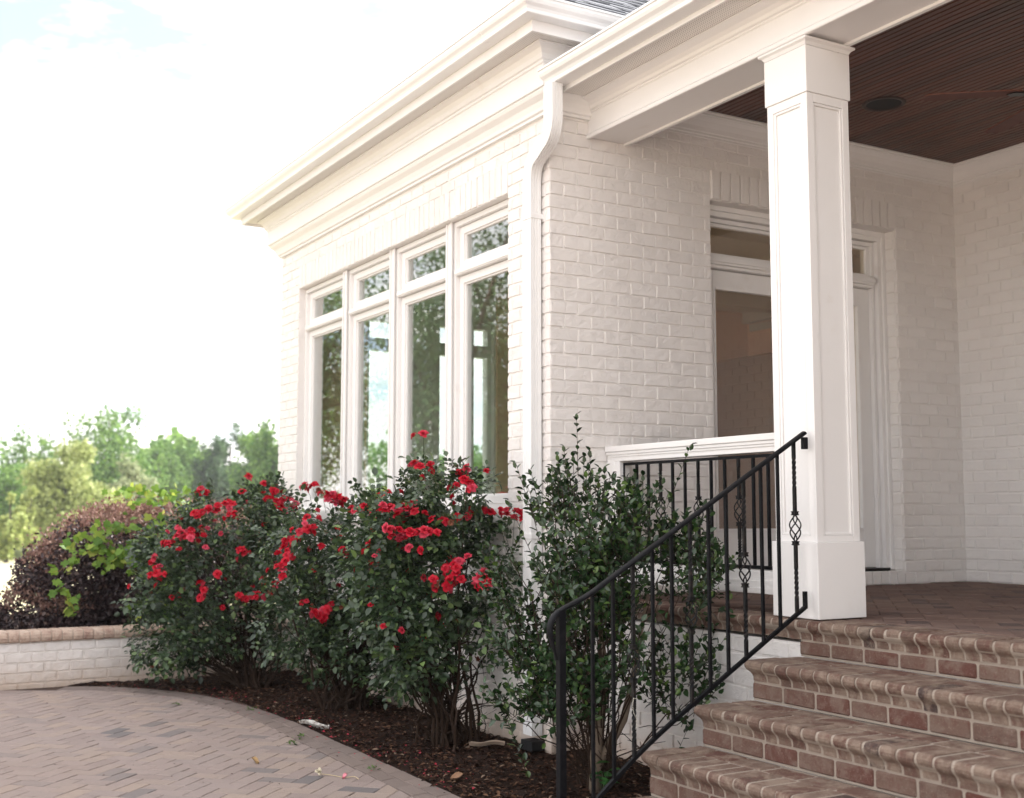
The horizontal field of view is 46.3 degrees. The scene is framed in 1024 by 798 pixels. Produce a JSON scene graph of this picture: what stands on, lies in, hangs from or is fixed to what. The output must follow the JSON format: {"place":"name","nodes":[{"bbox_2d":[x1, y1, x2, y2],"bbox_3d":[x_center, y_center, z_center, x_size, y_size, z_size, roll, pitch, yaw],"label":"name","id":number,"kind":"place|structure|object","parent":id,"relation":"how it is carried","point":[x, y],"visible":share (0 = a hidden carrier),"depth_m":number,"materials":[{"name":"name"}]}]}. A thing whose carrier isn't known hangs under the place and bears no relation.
{"place":"outdoors","nodes":[
{"label":"outdoors","id":0,"kind":"place"},
{"bbox_2d":[0,557,231,613],"bbox_3d":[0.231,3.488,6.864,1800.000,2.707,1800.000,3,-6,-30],"label":"lawn","id":1,"kind":"structure","parent":0,"point":[6,575],"depth_m":38.98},
{"bbox_2d":[0,492,28,562],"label":"tree","id":2,"kind":"object","parent":1,"relation":"on","point":[12,527],"visible":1,"depth_m":60.39,"materials":[{"name":"green plant"}]},
{"bbox_2d":[0,435,31,534],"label":"tree","id":3,"kind":"object","parent":1,"relation":"on","point":[8,477],"visible":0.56,"depth_m":96.08,"materials":[{"name":"green plant"}]},
{"bbox_2d":[12,485,39,557],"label":"tree","id":4,"kind":"object","parent":1,"relation":"on","point":[25,501],"visible":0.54,"depth_m":62.65,"materials":[{"name":"green plant"}]},
{"bbox_2d":[0,423,60,505],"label":"tree","id":5,"kind":"object","parent":1,"relation":"on","point":[22,450],"visible":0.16,"depth_m":106.56,"materials":[{"name":"green plant"}]},
{"bbox_2d":[15,437,125,543],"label":"tree","id":6,"kind":"object","parent":1,"relation":"on","point":[49,497],"visible":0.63,"depth_m":68.05,"materials":[{"name":"green plant"}]},
{"bbox_2d":[56,403,170,523],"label":"tree","id":7,"kind":"object","parent":1,"relation":"on","point":[103,471],"visible":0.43,"depth_m":104.92,"materials":[{"name":"green plant"}]},
{"bbox_2d":[10,513,243,558],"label":"brush","id":8,"kind":"object","parent":1,"relation":"on","point":[16,554],"depth_m":71.14,"materials":[{"name":"green plant"}]},
{"bbox_2d":[106,452,158,531],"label":"tree","id":9,"kind":"object","parent":1,"relation":"on","point":[133,474],"visible":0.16,"depth_m":75.96,"materials":[{"name":"green plant"}]},
{"bbox_2d":[145,438,192,517],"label":"tree","id":10,"kind":"object","parent":1,"relation":"on","point":[180,483],"visible":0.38,"depth_m":119.19,"materials":[{"name":"green plant"}]},
{"bbox_2d":[173,435,210,497],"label":"tree","id":11,"kind":"object","parent":1,"relation":"on","point":[185,461],"visible":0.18,"depth_m":124.77,"materials":[{"name":"green plant"}]},
{"bbox_2d":[188,434,233,510],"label":"tree","id":12,"kind":"object","parent":1,"relation":"on","point":[212,469],"visible":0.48,"depth_m":113.62,"materials":[{"name":"green plant"}]},
{"bbox_2d":[209,422,247,509],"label":"tree","id":13,"kind":"object","parent":1,"relation":"on","point":[229,445],"visible":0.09,"depth_m":116.83,"materials":[{"name":"green plant"}]},
{"bbox_2d":[226,425,277,511],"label":"tree","id":14,"kind":"object","parent":1,"relation":"on","point":[244,439],"visible":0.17,"depth_m":108.17,"materials":[{"name":"green plant"}]},
{"bbox_2d":[246,417,278,520],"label":"tree","id":15,"kind":"object","parent":1,"relation":"on","point":[266,454],"visible":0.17,"depth_m":96.92,"materials":[{"name":"green plant"}]},
{"bbox_2d":[58,426,481,506],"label":"distant woods","id":16,"kind":"object","parent":1,"relation":"on","point":[179,439],"visible":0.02,"depth_m":126.25,"materials":[{"name":"green plant"}]},
{"bbox_2d":[275,459,278,474],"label":"tree","id":17,"kind":"object","parent":1,"relation":"on","point":[276,461],"depth_m":88.84,"materials":[{"name":"green plant"}]},
{"bbox_2d":[68,670,650,797],"bbox_3d":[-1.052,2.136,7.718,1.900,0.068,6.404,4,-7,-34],"label":"bark mulch","id":18,"kind":"object","parent":1,"relation":"on","point":[431,756],"visible":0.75,"depth_m":7.18,"materials":[{"name":"brown wood"}]},
{"bbox_2d":[110,471,329,689],"bbox_3d":[-2.309,1.471,9.752,1.756,1.776,1.310,2,-6,-22],"label":"rose bush","id":19,"kind":"object","parent":18,"relation":"on","point":[188,527],"visible":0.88,"depth_m":9.53,"materials":[{"name":"green plant"}]},
{"bbox_2d":[299,720,328,728],"bbox_3d":[-1.300,2.135,7.864,0.241,0.043,0.059,-4,-7,35],"label":"bark piece","id":20,"kind":"object","parent":18,"relation":"on","point":[314,723],"visible":1,"depth_m":7.87,"materials":[{"name":"white wood"}]},
{"bbox_2d":[246,477,410,713],"bbox_3d":[-1.357,1.405,8.643,1.172,1.694,1.311,3,-6,-30],"label":"rose bush","id":21,"kind":"object","parent":18,"relation":"on","point":[339,662],"visible":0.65,"depth_m":8.45,"materials":[{"name":"green plant"}]},
{"bbox_2d":[329,430,523,752],"bbox_3d":[-0.582,1.162,7.390,1.081,1.934,1.271,3,-6,-30],"label":"rose bush","id":22,"kind":"object","parent":18,"relation":"on","point":[402,578],"visible":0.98,"depth_m":7.21,"materials":[{"name":"green plant"}]},
{"bbox_2d":[450,771,463,779],"bbox_3d":[-0.290,1.991,6.332,0.092,0.033,0.059,3,-6,-30],"label":"dry leaf","id":23,"kind":"object","parent":18,"relation":"on","point":[456,775],"visible":1,"depth_m":6.33,"materials":[{"name":"brown plant"}]},
{"bbox_2d":[469,740,504,746],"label":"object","id":24,"kind":"object","parent":18,"relation":"on","point":[485,743],"visible":1,"depth_m":7.15,"materials":[{"name":"beige"}]},
{"bbox_2d":[590,760,619,794],"bbox_3d":[0.453,1.889,5.960,0.157,0.194,0.165,3,-6,-30],"label":"seedling","id":25,"kind":"object","parent":18,"relation":"on","point":[605,780],"visible":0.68,"depth_m":5.96,"materials":[{"name":"green plant"}]},
{"bbox_2d":[470,411,741,792],"bbox_3d":[0.450,1.034,6.135,1.391,1.972,1.039,-3,-6,29],"label":"evergreen shrub","id":26,"kind":"object","parent":18,"relation":"on","point":[623,541],"visible":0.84,"depth_m":6.05,"materials":[{"name":"green plant"}]},
{"bbox_2d":[368,429,441,493],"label":"tree","id":27,"kind":"object","parent":1,"relation":"on","point":[382,470],"visible":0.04,"depth_m":45.62,"materials":[{"name":"green plant"}]},
{"bbox_2d":[473,436,482,493],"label":"tree","id":28,"kind":"object","parent":1,"relation":"on","point":[478,464],"visible":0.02,"depth_m":51.26,"materials":[{"name":"green plant"}]},
{"bbox_2d":[224,0,1023,797],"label":"brick house","id":29,"kind":"structure","parent":1,"relation":"on","point":[562,206],"depth_m":8.21,"materials":[{"name":"brick"}]},
{"bbox_2d":[302,274,342,509],"bbox_3d":[-1.610,-0.033,10.616,0.160,2.030,0.971,3,-6,-30],"label":"window","id":30,"kind":"structure","parent":29,"relation":"in","point":[317,326],"depth_m":10.94,"materials":[{"name":"paint"}]},
{"bbox_2d":[346,252,391,508],"bbox_3d":[-1.107,-0.116,9.756,0.160,2.030,0.901,3,-6,-30],"label":"window","id":31,"kind":"structure","parent":29,"relation":"in","point":[361,309],"depth_m":10.05,"materials":[{"name":"paint"}]},
{"bbox_2d":[366,315,388,492],"bbox_3d":[-1.299,0.123,11.769,0.370,1.900,0.100,3,-6,-30],"label":"rear window","id":32,"kind":"structure","parent":29,"relation":"in","point":[374,344],"depth_m":11.74,"materials":[{"name":"paint"}]},
{"bbox_2d":[394,227,451,509],"bbox_3d":[-0.619,-0.196,8.924,0.160,2.030,0.906,3,-6,-30],"label":"window","id":33,"kind":"structure","parent":29,"relation":"in","point":[410,291],"depth_m":9.22,"materials":[{"name":"paint"}]},
{"bbox_2d":[438,320,444,491],"bbox_3d":[-0.655,0.159,12.142,0.320,1.900,0.100,3,-6,-30],"label":"rear window","id":34,"kind":"structure","parent":29,"relation":"in","point":[441,351],"depth_m":12.09,"materials":[{"name":"paint"}]},
{"bbox_2d":[453,199,508,508],"bbox_3d":[-0.138,-0.275,8.102,0.160,2.030,0.876,3,-6,-30],"label":"window","id":35,"kind":"structure","parent":29,"relation":"in","point":[469,269],"depth_m":8.38,"materials":[{"name":"paint"}]},
{"bbox_2d":[473,323,490,493],"bbox_3d":[-0.348,0.176,12.320,0.250,1.900,0.100,3,-6,-30],"label":"rear window","id":36,"kind":"structure","parent":29,"relation":"in","point":[483,352],"depth_m":12.35,"materials":[{"name":"paint"}]},
{"bbox_2d":[605,433,773,594],"bbox_3d":[1.015,0.636,6.666,0.116,0.814,1.578,3,-6,-30],"label":"porch guard","id":37,"kind":"object","parent":29,"relation":"attached to","point":[620,458],"visible":0.49,"depth_m":6.53,"materials":[{"name":"paint"}]},
{"bbox_2d":[711,270,775,569],"bbox_3d":[1.615,0.149,8.209,0.820,2.034,0.053,3,-6,-30],"label":"french door","id":38,"kind":"structure","parent":29,"relation":"in","point":[725,281],"depth_m":8.13,"materials":[{"name":"paint"}]},
{"bbox_2d":[586,598,1023,797],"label":"brick steps","id":39,"kind":"structure","parent":29,"relation":"attached to","point":[897,762],"depth_m":4.83,"materials":[{"name":"brown brick"}]},
{"bbox_2d":[547,431,807,797],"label":"stair railing","id":40,"kind":"object","parent":39,"relation":"on","point":[558,615],"visible":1,"depth_m":5.24,"materials":[{"name":"black metal"}]},
{"bbox_2d":[758,35,865,619],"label":"porch column","id":41,"kind":"structure","parent":29,"relation":"on","point":[807,93],"depth_m":5.85,"materials":[{"name":"paint"}]},
{"bbox_2d":[853,288,875,566],"bbox_3d":[2.300,0.188,8.607,0.760,2.034,0.053,3,-6,-30],"label":"french door","id":42,"kind":"structure","parent":29,"relation":"in","point":[865,484],"depth_m":8.75,"materials":[{"name":"paint"}]},
{"bbox_2d":[862,96,905,111],"bbox_3d":[2.404,-1.906,7.748,0.276,0.009,0.276,3,-6,-30],"label":"ceiling speaker","id":43,"kind":"object","parent":29,"relation":"attached to","point":[884,103],"visible":1,"depth_m":7.74,"materials":[{"name":"brown"}]},
{"bbox_2d":[923,89,1023,132],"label":"ceiling fan","id":44,"kind":"object","parent":29,"relation":"hanging from","point":[1011,121],"visible":1,"depth_m":6.27,"materials":[{"name":"brown wood"}]},
{"bbox_2d":[0,682,460,797],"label":"paving","id":45,"kind":"structure","parent":0,"point":[84,739],"depth_m":7.04,"materials":[{"name":"brick"}]},
{"bbox_2d":[0,618,289,689],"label":"planter wall","id":46,"kind":"structure","parent":45,"relation":"on","point":[46,657],"depth_m":9.88,"materials":[{"name":"brick"}]},
{"bbox_2d":[2,606,273,629],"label":"planter soil","id":47,"kind":"structure","parent":46,"relation":"in","point":[15,628],"depth_m":12.90,"materials":[{"name":"brown soil"}]},
{"bbox_2d":[47,482,203,623],"bbox_3d":[-3.431,1.422,10.818,1.520,1.375,0.950,3,-6,-30],"label":"grape vine","id":48,"kind":"object","parent":47,"relation":"on","point":[95,547],"visible":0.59,"depth_m":10.48,"materials":[{"name":"green plant"}]},
{"bbox_2d":[0,495,275,629],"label":"purple shrub","id":49,"kind":"object","parent":47,"relation":"on","point":[99,593],"visible":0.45,"depth_m":10.72,"materials":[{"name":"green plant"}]},
{"bbox_2d":[39,695,444,792],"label":"leaf crumbs","id":50,"kind":"object","parent":45,"relation":"on","point":[247,759],"visible":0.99,"depth_m":6.94,"materials":[{"name":"green plant"}]},
{"bbox_2d":[252,756,258,763],"bbox_3d":[-1.446,2.035,6.757,0.027,0.033,0.071,3,-6,-30],"label":"dry leaf","id":51,"kind":"object","parent":45,"relation":"on","point":[255,759],"visible":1,"depth_m":6.76,"materials":[{"name":"brown plant"}]},
{"bbox_2d":[100,682,473,788],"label":"fallen petals","id":52,"kind":"object","parent":45,"relation":"on","point":[330,736],"visible":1,"depth_m":7.64,"materials":[{"name":"red plant"}]},
{"bbox_2d":[315,767,358,779],"bbox_3d":[-0.929,1.994,6.393,0.271,0.044,0.047,-2,-6,19],"label":"fallen blossom","id":53,"kind":"object","parent":45,"relation":"on","point":[318,770],"visible":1,"depth_m":6.42,"materials":[{"name":"beige plant"}]},
{"bbox_2d":[0,0,509,474],"label":"sky","id":54,"kind":"structure","parent":0,"point":[129,129],"materials":[{"name":"white"}]}
]}

